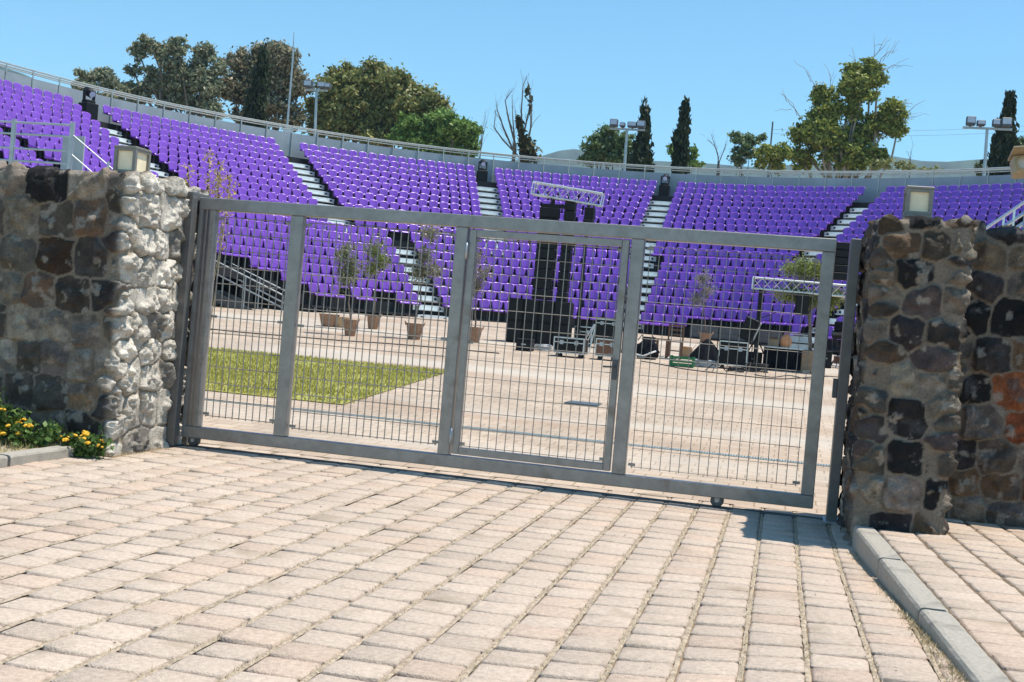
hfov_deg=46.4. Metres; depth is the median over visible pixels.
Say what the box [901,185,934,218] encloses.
wall lamp
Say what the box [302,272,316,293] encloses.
stadium seat
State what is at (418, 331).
planter
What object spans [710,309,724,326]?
stadium seat
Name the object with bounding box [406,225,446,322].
olive tree
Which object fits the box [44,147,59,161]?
stadium seat
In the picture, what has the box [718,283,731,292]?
stadium seat
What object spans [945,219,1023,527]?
stone wall
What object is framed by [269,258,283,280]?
stadium seat
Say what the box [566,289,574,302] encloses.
stadium seat
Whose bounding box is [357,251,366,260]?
stadium seat
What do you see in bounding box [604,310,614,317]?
stadium seat
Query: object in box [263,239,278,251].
stadium seat
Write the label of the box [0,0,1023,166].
sky
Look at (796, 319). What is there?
stadium seat
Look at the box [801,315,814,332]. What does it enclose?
stadium seat
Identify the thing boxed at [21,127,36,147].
stadium seat
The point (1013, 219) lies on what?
access stair
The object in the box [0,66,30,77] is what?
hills
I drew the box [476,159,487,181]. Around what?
stage light
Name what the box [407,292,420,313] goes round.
stadium seat
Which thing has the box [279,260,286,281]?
stadium seat
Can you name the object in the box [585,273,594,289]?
stadium seat
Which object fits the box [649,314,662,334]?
stadium seat
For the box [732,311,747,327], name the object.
stadium seat
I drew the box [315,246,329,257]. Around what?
stadium seat
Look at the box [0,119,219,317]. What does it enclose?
access stair
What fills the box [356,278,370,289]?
stadium seat
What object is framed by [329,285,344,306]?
stadium seat
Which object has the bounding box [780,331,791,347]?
round bag
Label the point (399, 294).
stadium seat
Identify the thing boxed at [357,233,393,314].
olive tree
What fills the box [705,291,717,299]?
stadium seat
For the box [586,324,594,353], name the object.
folded stand
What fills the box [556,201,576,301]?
line array
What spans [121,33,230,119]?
gum tree
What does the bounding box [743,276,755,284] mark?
stadium seat
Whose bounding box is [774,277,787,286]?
stadium seat
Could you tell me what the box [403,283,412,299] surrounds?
stadium seat
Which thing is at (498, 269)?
stadium seat
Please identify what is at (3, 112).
stadium seat
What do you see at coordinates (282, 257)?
stadium seat
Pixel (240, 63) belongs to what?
gum tree
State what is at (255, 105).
cypress tree
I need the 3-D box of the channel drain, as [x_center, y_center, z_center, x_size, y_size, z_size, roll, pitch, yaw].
[0.517,1.145,14.011,23.000,0.058,0.170,5,1,13]
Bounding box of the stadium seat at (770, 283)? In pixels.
[764,277,777,285]
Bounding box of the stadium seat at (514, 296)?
[510,293,520,297]
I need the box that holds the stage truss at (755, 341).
[739,276,845,369]
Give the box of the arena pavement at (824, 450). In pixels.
[200,299,851,514]
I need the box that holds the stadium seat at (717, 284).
[707,282,720,291]
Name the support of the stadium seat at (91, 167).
on the grandstand
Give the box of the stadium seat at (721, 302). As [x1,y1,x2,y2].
[713,300,727,310]
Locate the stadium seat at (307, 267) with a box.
[302,262,311,273]
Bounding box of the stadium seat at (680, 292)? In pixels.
[670,288,683,305]
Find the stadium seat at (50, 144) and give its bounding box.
[45,140,61,161]
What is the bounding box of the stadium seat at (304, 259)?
[303,253,310,264]
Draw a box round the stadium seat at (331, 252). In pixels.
[325,247,338,264]
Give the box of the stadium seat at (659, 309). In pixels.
[653,305,666,322]
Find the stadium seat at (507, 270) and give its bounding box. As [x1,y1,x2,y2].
[504,266,513,276]
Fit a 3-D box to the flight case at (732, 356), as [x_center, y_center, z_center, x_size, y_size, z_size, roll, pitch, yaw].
[5.424,0.351,29.275,0.698,0.683,0.629,5,1,13]
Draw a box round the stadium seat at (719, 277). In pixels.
[710,274,722,282]
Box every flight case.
[553,336,588,358]
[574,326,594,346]
[594,338,613,360]
[595,318,615,343]
[718,340,748,369]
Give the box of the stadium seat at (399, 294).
[396,291,409,312]
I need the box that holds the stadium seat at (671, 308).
[664,306,678,323]
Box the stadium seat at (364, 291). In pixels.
[362,288,376,309]
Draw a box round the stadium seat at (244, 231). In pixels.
[241,227,252,244]
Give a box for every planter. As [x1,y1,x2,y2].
[319,313,339,326]
[335,317,348,327]
[342,317,359,335]
[366,313,381,328]
[405,321,424,339]
[469,326,483,342]
[698,331,713,341]
[800,350,812,372]
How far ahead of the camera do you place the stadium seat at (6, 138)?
38.33 m
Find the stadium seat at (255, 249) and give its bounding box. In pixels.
[249,246,264,257]
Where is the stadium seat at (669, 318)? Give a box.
[661,315,675,335]
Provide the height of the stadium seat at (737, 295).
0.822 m
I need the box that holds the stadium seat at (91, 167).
[86,164,93,171]
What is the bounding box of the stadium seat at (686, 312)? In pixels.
[676,306,689,326]
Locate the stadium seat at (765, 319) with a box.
[760,312,770,329]
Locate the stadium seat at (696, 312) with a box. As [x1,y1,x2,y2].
[687,307,701,324]
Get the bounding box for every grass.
[0,437,61,451]
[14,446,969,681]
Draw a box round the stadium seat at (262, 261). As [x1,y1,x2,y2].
[259,257,275,279]
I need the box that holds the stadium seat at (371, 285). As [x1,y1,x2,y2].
[368,279,381,296]
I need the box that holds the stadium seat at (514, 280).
[511,275,518,285]
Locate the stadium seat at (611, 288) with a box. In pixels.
[604,283,614,300]
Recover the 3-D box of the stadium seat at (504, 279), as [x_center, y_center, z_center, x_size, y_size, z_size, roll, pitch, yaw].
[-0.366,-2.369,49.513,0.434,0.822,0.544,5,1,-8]
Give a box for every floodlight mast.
[303,80,331,136]
[609,119,645,170]
[963,116,1012,175]
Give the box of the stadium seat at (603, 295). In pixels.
[600,291,610,307]
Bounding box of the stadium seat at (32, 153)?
[28,150,45,164]
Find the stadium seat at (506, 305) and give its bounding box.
[504,301,508,321]
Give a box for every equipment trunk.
[516,338,534,350]
[748,351,762,362]
[825,351,832,367]
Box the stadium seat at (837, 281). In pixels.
[832,280,841,288]
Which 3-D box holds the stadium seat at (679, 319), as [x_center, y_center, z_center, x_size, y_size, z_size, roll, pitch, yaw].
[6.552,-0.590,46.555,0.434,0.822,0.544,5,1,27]
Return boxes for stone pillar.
[836,214,977,545]
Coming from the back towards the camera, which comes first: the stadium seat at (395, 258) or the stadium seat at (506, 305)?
the stadium seat at (395, 258)
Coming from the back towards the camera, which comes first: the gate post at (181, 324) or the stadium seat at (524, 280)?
the stadium seat at (524, 280)
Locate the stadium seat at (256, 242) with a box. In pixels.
[254,238,268,250]
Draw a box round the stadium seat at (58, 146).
[54,143,61,152]
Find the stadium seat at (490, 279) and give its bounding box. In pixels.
[486,273,496,283]
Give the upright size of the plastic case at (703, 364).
0.190 m
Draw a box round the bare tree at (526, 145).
[492,70,542,163]
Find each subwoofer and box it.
[506,320,522,341]
[508,298,524,320]
[521,321,537,343]
[523,299,539,321]
[536,322,552,344]
[538,300,554,322]
[551,324,571,345]
[553,301,573,324]
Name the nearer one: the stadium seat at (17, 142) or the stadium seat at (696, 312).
the stadium seat at (17, 142)
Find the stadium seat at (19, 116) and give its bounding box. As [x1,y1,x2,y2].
[16,113,32,127]
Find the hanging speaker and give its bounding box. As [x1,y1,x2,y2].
[795,293,809,315]
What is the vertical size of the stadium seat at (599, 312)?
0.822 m
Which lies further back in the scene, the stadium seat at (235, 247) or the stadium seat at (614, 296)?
the stadium seat at (614, 296)
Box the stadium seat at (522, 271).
[515,267,525,277]
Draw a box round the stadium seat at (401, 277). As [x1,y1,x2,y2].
[399,273,408,290]
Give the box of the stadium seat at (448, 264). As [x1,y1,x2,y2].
[446,261,452,270]
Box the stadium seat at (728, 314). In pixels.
[722,310,736,326]
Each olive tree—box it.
[330,240,363,319]
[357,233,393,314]
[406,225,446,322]
[473,245,494,326]
[687,268,718,332]
[770,252,844,349]
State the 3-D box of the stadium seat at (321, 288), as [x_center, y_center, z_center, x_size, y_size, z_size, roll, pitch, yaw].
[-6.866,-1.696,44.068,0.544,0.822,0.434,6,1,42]
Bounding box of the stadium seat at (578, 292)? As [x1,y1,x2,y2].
[576,289,586,307]
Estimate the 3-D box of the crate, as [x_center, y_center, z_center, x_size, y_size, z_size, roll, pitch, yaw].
[4.081,0.487,28.633,0.572,0.255,0.444,5,1,13]
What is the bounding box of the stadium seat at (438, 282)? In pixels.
[433,277,445,295]
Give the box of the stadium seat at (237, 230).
[231,226,244,243]
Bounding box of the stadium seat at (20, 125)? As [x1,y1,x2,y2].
[17,119,30,140]
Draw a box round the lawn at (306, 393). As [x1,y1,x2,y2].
[206,351,443,403]
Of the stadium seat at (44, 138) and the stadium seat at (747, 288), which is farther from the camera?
the stadium seat at (747, 288)
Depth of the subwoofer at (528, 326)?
33.46 m
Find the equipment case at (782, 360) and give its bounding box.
[763,346,801,371]
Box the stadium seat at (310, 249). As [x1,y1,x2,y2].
[304,245,318,256]
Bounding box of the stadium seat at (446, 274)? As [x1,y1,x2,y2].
[440,268,448,279]
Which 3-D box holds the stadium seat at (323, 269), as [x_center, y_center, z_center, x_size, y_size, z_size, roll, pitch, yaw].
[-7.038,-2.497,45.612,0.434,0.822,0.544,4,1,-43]
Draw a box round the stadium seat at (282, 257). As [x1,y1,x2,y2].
[280,250,287,260]
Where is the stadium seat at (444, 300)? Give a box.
[442,296,449,315]
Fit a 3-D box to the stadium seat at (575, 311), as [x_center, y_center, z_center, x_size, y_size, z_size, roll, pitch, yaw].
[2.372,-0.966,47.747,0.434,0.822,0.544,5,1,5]
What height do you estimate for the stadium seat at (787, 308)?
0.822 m
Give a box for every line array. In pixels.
[531,207,560,299]
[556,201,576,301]
[583,207,595,222]
[833,242,849,280]
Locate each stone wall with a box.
[0,160,208,456]
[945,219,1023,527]
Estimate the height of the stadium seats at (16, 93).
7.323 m
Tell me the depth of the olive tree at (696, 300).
43.07 m
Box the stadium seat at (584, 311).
[580,308,589,325]
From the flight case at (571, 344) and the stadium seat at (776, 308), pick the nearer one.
the flight case at (571, 344)
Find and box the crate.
[669,355,694,367]
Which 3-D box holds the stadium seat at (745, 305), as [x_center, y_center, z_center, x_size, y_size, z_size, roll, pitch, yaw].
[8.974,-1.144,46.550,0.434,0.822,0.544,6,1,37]
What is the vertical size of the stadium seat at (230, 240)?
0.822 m
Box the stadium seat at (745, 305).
[736,301,749,312]
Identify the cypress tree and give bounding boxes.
[238,42,270,127]
[626,95,654,171]
[670,95,691,173]
[979,90,1019,175]
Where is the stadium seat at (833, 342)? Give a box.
[828,336,838,349]
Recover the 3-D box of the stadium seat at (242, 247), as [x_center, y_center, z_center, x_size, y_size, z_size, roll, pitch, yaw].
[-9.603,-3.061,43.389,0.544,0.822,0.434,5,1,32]
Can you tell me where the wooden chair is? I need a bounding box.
[665,324,684,359]
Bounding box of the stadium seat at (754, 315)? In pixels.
[743,311,756,322]
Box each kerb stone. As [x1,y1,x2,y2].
[0,445,76,466]
[0,455,7,467]
[852,526,902,577]
[877,558,947,622]
[918,609,1010,681]
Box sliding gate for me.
[181,197,836,508]
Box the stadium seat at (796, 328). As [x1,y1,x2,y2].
[785,324,801,343]
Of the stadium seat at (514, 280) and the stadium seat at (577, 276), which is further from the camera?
the stadium seat at (577, 276)
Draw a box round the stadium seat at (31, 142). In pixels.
[27,136,43,156]
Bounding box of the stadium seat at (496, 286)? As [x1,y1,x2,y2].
[492,282,502,291]
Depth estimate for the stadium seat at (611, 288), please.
49.60 m
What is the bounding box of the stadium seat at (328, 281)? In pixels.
[323,274,337,285]
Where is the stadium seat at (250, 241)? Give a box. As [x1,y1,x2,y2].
[244,236,258,249]
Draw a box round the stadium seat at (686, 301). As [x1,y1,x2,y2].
[679,298,691,307]
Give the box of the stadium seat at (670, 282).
[663,279,675,288]
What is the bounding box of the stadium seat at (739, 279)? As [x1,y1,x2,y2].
[731,275,743,284]
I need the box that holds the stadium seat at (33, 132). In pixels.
[30,130,38,151]
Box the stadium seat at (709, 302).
[701,299,715,308]
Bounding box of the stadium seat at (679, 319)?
[673,316,687,333]
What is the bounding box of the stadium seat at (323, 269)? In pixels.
[320,265,335,282]
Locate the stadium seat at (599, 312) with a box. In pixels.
[590,309,602,325]
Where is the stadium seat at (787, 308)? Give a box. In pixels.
[781,304,794,315]
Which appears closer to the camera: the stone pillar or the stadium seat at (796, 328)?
the stone pillar
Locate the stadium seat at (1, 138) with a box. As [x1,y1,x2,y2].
[0,134,3,155]
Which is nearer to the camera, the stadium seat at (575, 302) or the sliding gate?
the sliding gate
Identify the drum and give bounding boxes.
[833,355,839,366]
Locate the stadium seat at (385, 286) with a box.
[379,281,393,301]
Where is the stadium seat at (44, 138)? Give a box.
[40,132,48,153]
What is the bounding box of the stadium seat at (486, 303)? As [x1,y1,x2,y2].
[479,299,490,319]
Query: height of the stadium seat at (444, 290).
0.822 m
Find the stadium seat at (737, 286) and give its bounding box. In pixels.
[729,283,742,293]
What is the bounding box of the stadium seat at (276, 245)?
[274,240,287,251]
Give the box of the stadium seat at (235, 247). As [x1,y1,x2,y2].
[231,244,247,265]
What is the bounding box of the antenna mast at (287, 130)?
[284,34,293,132]
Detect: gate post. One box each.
[166,191,210,445]
[822,238,861,523]
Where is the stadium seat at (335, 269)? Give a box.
[331,266,345,284]
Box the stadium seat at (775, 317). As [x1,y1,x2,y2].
[765,313,781,330]
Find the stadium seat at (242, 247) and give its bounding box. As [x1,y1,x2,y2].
[240,245,255,267]
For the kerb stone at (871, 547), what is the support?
on the ground
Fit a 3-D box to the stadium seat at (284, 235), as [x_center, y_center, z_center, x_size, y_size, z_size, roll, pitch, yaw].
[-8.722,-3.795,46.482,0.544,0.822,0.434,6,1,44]
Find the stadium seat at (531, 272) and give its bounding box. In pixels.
[527,268,533,278]
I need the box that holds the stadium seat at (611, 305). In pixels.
[607,302,616,318]
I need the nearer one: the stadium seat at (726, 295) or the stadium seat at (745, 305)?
the stadium seat at (745, 305)
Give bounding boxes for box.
[682,345,695,356]
[769,337,777,346]
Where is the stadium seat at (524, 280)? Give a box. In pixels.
[522,276,531,286]
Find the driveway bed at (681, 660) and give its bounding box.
[0,443,943,681]
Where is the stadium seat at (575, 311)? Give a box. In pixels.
[573,307,577,326]
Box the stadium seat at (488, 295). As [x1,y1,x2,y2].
[486,290,495,301]
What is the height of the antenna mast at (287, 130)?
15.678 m
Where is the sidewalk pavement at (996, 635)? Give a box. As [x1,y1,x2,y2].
[878,518,1023,681]
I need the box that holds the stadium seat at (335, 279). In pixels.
[334,276,347,295]
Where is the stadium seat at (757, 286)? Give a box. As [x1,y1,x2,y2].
[751,285,763,294]
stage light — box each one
[78,87,98,119]
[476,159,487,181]
[658,174,669,195]
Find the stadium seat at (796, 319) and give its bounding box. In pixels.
[786,315,803,335]
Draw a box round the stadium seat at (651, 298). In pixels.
[647,295,657,304]
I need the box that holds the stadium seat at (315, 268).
[310,263,323,281]
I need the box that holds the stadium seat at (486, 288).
[480,281,490,290]
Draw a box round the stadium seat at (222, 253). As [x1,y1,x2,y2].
[216,242,229,263]
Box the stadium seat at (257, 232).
[251,228,263,240]
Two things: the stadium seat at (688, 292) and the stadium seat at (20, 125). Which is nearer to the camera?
the stadium seat at (20, 125)
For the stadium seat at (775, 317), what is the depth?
45.06 m
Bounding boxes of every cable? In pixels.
[210,328,498,353]
[641,361,810,378]
[754,374,836,378]
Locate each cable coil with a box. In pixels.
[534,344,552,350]
[727,366,743,372]
[744,362,768,372]
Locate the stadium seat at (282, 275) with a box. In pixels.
[281,269,286,291]
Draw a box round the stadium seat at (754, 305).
[747,302,757,312]
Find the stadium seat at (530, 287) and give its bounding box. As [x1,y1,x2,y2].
[528,285,532,294]
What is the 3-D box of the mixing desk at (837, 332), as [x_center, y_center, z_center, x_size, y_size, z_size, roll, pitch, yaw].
[9.473,0.013,34.245,0.620,1.461,0.529,5,1,13]
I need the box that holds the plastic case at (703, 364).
[695,359,718,368]
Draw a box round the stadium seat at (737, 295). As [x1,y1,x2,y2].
[726,292,740,302]
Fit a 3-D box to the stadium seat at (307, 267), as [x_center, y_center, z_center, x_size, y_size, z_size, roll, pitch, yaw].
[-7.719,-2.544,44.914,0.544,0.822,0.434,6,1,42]
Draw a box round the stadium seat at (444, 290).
[437,286,447,299]
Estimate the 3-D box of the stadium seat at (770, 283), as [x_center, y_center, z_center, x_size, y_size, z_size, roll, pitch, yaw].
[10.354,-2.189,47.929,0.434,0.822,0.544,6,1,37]
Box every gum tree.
[71,65,130,100]
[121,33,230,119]
[218,37,314,132]
[775,35,929,177]
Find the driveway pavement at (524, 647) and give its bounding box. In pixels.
[0,443,966,681]
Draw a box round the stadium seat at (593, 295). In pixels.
[588,290,597,308]
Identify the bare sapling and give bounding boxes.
[477,108,488,157]
[707,129,727,175]
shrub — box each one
[0,387,31,442]
[0,415,69,448]
[55,425,113,459]
[666,143,706,173]
[726,130,767,176]
[751,140,793,176]
[869,157,943,176]
[972,135,1023,175]
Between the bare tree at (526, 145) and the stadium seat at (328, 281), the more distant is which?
the bare tree at (526, 145)
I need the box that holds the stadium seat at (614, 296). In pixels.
[612,292,617,300]
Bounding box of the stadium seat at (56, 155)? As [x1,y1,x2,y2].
[53,151,60,166]
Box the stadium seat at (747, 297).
[738,293,751,303]
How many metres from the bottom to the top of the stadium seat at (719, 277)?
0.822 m
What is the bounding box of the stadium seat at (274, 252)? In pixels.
[269,249,277,259]
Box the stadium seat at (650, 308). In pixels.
[641,304,654,321]
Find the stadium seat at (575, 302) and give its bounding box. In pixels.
[572,299,578,308]
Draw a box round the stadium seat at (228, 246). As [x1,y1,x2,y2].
[222,242,237,265]
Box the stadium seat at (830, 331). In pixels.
[814,326,832,348]
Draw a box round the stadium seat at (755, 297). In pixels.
[750,293,758,303]
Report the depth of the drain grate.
17.89 m
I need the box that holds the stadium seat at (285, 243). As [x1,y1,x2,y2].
[284,242,288,250]
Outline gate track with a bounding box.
[177,444,822,519]
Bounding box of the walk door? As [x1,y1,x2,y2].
[448,229,629,470]
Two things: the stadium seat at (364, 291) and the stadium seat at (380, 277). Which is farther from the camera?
the stadium seat at (380, 277)
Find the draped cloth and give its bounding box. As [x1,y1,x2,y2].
[688,339,720,360]
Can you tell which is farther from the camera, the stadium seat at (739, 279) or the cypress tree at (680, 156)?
the cypress tree at (680, 156)
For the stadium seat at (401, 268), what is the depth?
48.35 m
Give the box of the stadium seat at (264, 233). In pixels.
[261,230,274,247]
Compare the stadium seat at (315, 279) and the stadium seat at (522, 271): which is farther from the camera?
the stadium seat at (522, 271)
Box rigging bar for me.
[541,198,565,208]
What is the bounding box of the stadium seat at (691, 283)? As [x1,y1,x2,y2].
[684,281,697,290]
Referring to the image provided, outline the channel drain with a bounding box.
[205,398,841,467]
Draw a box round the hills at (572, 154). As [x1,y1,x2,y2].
[515,149,987,177]
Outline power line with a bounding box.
[767,122,1023,176]
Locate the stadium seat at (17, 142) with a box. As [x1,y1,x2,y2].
[15,139,19,152]
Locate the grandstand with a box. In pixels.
[0,61,1023,356]
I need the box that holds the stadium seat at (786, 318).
[775,314,792,333]
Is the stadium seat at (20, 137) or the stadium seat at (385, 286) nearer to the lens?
the stadium seat at (20, 137)
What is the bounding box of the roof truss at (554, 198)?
[530,181,604,337]
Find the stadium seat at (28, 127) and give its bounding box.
[23,121,39,142]
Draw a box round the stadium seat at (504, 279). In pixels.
[498,274,507,284]
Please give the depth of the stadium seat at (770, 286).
47.45 m
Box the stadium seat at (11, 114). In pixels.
[7,110,15,131]
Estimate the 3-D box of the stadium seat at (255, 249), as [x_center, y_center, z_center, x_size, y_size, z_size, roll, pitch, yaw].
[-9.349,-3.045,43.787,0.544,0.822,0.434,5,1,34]
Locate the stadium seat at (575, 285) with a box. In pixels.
[569,281,578,297]
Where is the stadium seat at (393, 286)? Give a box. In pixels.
[391,282,400,301]
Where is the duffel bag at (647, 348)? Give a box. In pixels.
[636,335,659,359]
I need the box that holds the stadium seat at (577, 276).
[573,272,580,282]
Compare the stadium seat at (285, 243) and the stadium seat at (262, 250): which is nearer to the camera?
the stadium seat at (262, 250)
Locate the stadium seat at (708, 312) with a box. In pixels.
[698,308,713,325]
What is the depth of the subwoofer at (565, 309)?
33.27 m
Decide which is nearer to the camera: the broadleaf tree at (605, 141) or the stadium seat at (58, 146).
the stadium seat at (58, 146)
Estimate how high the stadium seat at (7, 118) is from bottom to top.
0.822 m
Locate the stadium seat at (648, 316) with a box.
[639,313,651,333]
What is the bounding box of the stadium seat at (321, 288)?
[319,284,334,305]
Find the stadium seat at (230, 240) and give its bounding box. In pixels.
[225,233,240,245]
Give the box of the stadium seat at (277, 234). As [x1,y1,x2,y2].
[271,231,283,252]
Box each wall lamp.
[113,145,151,173]
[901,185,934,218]
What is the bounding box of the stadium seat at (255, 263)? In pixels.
[249,256,265,278]
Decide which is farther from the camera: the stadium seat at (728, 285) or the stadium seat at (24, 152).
the stadium seat at (728, 285)
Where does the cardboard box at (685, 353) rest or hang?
on the arena pavement at (824, 450)
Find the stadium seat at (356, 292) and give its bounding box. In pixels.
[351,287,365,308]
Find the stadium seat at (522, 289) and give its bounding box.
[516,284,525,295]
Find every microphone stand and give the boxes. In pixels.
[621,303,625,352]
[705,316,725,371]
[744,312,776,371]
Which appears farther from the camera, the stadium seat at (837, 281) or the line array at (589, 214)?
the stadium seat at (837, 281)
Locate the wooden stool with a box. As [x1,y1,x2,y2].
[656,338,670,356]
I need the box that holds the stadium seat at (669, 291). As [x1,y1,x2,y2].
[659,287,672,304]
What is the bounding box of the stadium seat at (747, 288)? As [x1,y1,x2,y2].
[740,284,752,294]
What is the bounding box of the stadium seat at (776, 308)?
[769,304,783,313]
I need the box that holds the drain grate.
[564,400,601,406]
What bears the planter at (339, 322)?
on the arena pavement at (824, 450)
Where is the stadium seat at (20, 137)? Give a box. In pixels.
[16,126,27,145]
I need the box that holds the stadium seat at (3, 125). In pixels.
[0,114,10,135]
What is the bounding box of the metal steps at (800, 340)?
[790,333,807,349]
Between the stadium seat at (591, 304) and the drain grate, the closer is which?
the drain grate
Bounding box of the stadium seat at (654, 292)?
[648,287,661,303]
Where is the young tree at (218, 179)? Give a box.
[179,149,239,327]
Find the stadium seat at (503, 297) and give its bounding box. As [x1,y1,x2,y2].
[498,292,508,302]
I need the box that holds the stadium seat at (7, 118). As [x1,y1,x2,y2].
[5,116,20,135]
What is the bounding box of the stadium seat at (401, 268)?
[394,264,406,280]
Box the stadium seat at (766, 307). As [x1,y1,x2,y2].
[762,303,772,312]
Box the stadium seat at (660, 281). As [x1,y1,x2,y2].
[652,278,664,294]
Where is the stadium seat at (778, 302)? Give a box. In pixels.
[772,296,784,305]
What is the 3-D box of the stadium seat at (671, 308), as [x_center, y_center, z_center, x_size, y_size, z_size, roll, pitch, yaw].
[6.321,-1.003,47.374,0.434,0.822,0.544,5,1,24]
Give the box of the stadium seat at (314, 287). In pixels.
[308,282,323,304]
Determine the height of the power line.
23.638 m
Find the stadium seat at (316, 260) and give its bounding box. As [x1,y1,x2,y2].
[309,254,322,266]
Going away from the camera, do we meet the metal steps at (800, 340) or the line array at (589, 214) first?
the line array at (589, 214)
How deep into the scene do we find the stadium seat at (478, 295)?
48.25 m
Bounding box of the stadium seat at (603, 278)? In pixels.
[597,274,606,290]
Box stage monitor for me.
[738,316,761,341]
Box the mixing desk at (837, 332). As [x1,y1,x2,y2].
[831,321,842,364]
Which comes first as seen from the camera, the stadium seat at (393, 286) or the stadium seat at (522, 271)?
the stadium seat at (393, 286)
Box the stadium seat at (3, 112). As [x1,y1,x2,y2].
[0,108,6,129]
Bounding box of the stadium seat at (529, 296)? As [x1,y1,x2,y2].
[522,294,531,298]
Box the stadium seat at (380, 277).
[377,271,389,288]
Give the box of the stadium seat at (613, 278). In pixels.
[608,275,617,291]
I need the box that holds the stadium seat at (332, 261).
[330,257,341,268]
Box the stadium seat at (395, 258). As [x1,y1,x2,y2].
[390,255,398,271]
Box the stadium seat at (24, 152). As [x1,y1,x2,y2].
[20,146,37,160]
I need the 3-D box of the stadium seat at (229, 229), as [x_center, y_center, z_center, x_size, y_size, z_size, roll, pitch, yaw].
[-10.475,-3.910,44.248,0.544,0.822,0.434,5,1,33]
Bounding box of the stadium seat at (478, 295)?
[474,290,483,309]
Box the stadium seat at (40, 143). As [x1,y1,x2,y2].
[36,138,52,160]
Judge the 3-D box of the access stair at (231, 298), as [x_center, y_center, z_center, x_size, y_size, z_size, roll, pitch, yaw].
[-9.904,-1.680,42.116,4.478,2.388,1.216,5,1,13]
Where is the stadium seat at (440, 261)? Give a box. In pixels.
[436,259,444,268]
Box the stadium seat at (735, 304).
[724,301,738,311]
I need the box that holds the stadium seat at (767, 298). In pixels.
[762,294,773,304]
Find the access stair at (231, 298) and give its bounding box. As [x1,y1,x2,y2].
[213,260,284,309]
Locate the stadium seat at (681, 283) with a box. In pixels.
[673,280,686,295]
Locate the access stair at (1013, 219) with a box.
[986,201,1023,229]
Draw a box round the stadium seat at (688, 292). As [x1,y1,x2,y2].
[682,289,695,306]
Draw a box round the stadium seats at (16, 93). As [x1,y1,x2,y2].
[0,79,1023,321]
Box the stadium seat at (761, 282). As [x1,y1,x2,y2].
[753,276,766,286]
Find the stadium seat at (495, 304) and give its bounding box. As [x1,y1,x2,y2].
[491,300,503,320]
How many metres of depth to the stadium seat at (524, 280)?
49.80 m
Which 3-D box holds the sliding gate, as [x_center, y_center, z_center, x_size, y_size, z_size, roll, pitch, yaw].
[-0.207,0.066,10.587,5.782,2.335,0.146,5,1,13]
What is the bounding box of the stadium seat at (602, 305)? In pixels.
[595,301,606,316]
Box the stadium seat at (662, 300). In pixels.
[656,296,669,313]
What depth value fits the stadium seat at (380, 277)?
47.28 m
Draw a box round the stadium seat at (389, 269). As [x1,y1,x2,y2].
[384,264,396,279]
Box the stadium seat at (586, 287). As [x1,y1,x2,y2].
[583,282,589,298]
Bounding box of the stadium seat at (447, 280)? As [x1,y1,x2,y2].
[445,278,451,288]
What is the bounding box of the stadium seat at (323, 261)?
[319,255,331,267]
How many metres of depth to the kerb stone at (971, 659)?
5.28 m
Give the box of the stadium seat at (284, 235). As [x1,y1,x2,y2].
[281,233,289,250]
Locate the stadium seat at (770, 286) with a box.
[763,285,775,295]
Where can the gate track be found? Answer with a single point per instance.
(568, 489)
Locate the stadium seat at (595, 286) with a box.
[592,282,602,299]
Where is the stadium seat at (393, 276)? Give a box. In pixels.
[387,272,399,282]
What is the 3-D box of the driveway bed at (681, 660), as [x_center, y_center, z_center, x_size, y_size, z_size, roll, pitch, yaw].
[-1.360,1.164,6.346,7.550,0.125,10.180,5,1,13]
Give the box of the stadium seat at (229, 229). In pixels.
[222,224,234,242]
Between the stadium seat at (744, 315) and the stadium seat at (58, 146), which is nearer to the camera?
the stadium seat at (58, 146)
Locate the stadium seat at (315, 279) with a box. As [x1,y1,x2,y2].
[312,273,326,284]
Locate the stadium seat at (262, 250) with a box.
[260,248,269,260]
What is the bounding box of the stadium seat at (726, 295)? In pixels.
[716,291,729,301]
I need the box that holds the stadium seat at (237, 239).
[234,235,249,248]
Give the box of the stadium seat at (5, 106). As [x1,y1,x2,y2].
[2,103,10,111]
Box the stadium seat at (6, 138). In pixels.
[4,135,19,150]
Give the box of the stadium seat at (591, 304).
[583,300,593,316]
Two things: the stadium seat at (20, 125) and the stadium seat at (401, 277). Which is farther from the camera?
the stadium seat at (401, 277)
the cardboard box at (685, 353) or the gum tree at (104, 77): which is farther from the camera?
the gum tree at (104, 77)
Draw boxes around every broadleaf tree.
[298,55,456,149]
[384,106,487,157]
[576,123,636,169]
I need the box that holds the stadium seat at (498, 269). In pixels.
[492,265,501,275]
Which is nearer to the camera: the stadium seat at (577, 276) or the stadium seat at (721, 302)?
the stadium seat at (721, 302)
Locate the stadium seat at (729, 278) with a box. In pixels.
[720,274,733,284]
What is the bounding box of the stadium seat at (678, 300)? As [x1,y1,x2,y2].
[667,297,681,314]
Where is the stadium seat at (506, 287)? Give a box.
[504,283,513,292]

